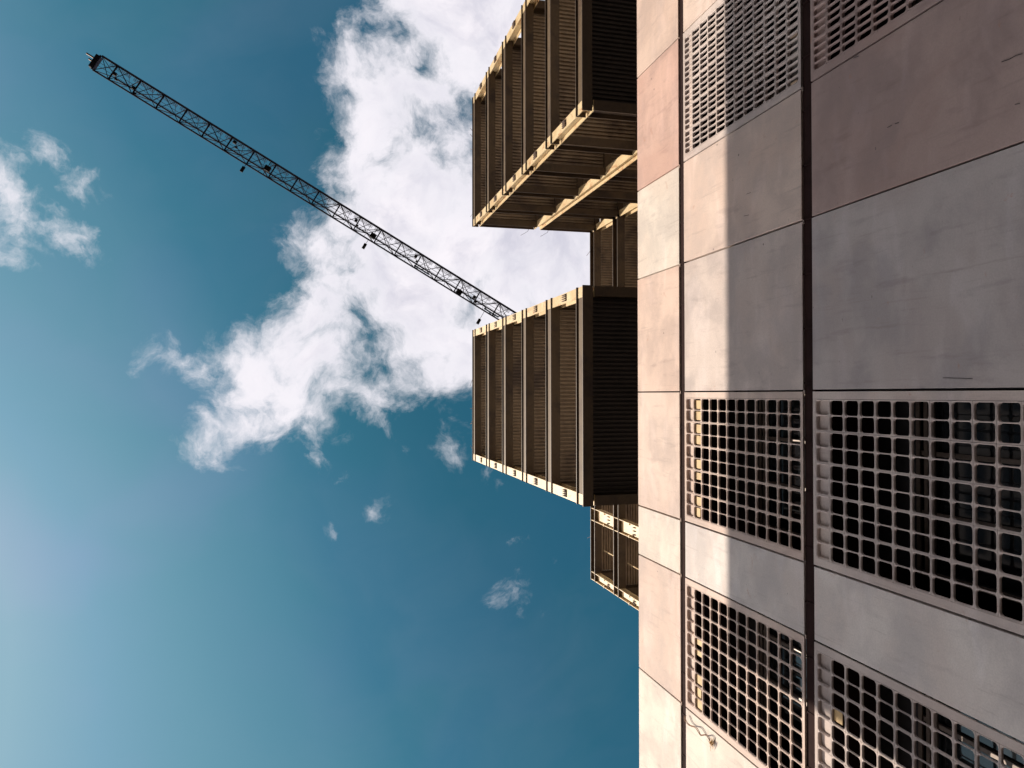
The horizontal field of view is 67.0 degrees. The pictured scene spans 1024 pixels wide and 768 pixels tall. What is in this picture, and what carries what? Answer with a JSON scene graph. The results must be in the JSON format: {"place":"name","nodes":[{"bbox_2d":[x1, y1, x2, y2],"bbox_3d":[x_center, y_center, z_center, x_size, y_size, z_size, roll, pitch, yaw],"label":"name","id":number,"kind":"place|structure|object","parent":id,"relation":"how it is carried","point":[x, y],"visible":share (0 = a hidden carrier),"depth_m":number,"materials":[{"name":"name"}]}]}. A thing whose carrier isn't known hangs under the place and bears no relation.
{"place":"outdoors","nodes":[
{"label":"outdoors","id":0,"kind":"place"},
{"bbox_2d":[0,0,639,767],"label":"sky","id":1,"kind":"structure","parent":0,"point":[249,519],"materials":[{"name":"blue"}]},
{"bbox_3d":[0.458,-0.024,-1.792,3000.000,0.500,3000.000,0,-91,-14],"label":"ground","id":2,"kind":"structure","parent":0,"visible":0},
{"bbox_2d":[86,52,516,324],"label":"tower crane","id":3,"kind":"object","parent":2,"relation":"on","point":[95,62],"visible":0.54,"depth_m":67.83,"materials":[{"name":"metal"}]},
{"bbox_2d":[637,0,1023,767],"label":"concrete building","id":4,"kind":"structure","parent":2,"relation":"on","point":[831,382],"depth_m":12.81,"materials":[{"name":"beige concrete"}]},
{"bbox_2d":[470,0,638,236],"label":"balcony","id":5,"kind":"structure","parent":4,"relation":"on","point":[554,123],"depth_m":33.32,"materials":[{"name":"brown metal"}]},
{"bbox_2d":[470,285,643,506],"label":"balcony","id":6,"kind":"structure","parent":4,"relation":"on","point":[555,391],"depth_m":29.13,"materials":[{"name":"brown metal"}]},
{"bbox_2d":[587,203,640,610],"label":"steel frame","id":7,"kind":"object","parent":4,"relation":"on","point":[614,536],"visible":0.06,"depth_m":42.02,"materials":[{"name":"brown metal"}]},
{"bbox_2d":[684,715,713,750],"bbox_3d":[3.986,7.446,16.468,0.095,1.258,0.323,0,-91,-14],"label":"hanging wire","id":8,"kind":"object","parent":4,"relation":"hanging from","point":[709,738],"visible":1,"depth_m":16.25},
{"bbox_2d":[757,0,797,106],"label":"window frame","id":9,"kind":"structure","parent":4,"relation":"in","point":[794,36],"depth_m":16.34,"materials":[{"name":"brown metal"}]},
{"bbox_2d":[755,398,805,539],"bbox_3d":[5.668,1.581,14.987,0.088,3.321,2.857,0,-91,-14],"label":"window frame","id":10,"kind":"structure","parent":4,"relation":"in","point":[762,473],"depth_m":16.27,"materials":[{"name":"brown metal"}]},
{"bbox_2d":[760,0,801,96],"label":"window glass","id":11,"kind":"structure","parent":4,"relation":"in","point":[793,67],"depth_m":15.80,"materials":[{"name":"black glass"}]},
{"bbox_2d":[756,611,806,747],"bbox_3d":[5.672,5.702,14.933,0.088,3.321,2.846,0,-91,-14],"label":"window frame","id":12,"kind":"structure","parent":4,"relation":"in","point":[763,657],"depth_m":16.19,"materials":[{"name":"brown metal"}]},
{"bbox_2d":[762,400,805,534],"bbox_3d":[5.731,1.581,14.988,0.030,3.291,2.787,0,-91,-14],"label":"window glass","id":13,"kind":"structure","parent":4,"relation":"in","point":[783,404],"depth_m":15.70,"materials":[{"name":"black glass"}]},
{"bbox_2d":[763,615,806,744],"bbox_3d":[5.735,5.702,14.933,0.030,3.291,2.776,0,-91,-14],"label":"window glass","id":14,"kind":"structure","parent":4,"relation":"in","point":[797,662],"depth_m":15.62,"materials":[{"name":"black glass"}]},
{"bbox_2d":[912,0,927,17],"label":"window frame","id":15,"kind":"structure","parent":4,"relation":"in","point":[914,2],"depth_m":12.18,"materials":[{"name":"brown metal"}]},
{"bbox_2d":[916,400,1021,603],"bbox_3d":[6.802,1.522,10.546,0.088,3.322,2.857,0,-91,-14],"label":"window frame","id":16,"kind":"structure","parent":4,"relation":"in","point":[919,452],"depth_m":11.92,"materials":[{"name":"brown metal"}]},
{"bbox_2d":[918,691,1023,767],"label":"window frame","id":17,"kind":"structure","parent":4,"relation":"in","point":[927,718],"depth_m":11.79,"materials":[{"name":"brown metal"}]},
{"bbox_2d":[922,400,1021,596],"bbox_3d":[6.865,1.521,10.546,0.030,3.292,2.787,0,-91,-14],"label":"window glass","id":18,"kind":"structure","parent":4,"relation":"in","point":[985,411],"depth_m":11.06,"materials":[{"name":"black glass"}]},
{"bbox_2d":[924,694,1023,767],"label":"window glass","id":19,"kind":"structure","parent":4,"relation":"in","point":[965,755],"depth_m":11.32,"materials":[{"name":"black glass"}]}
]}

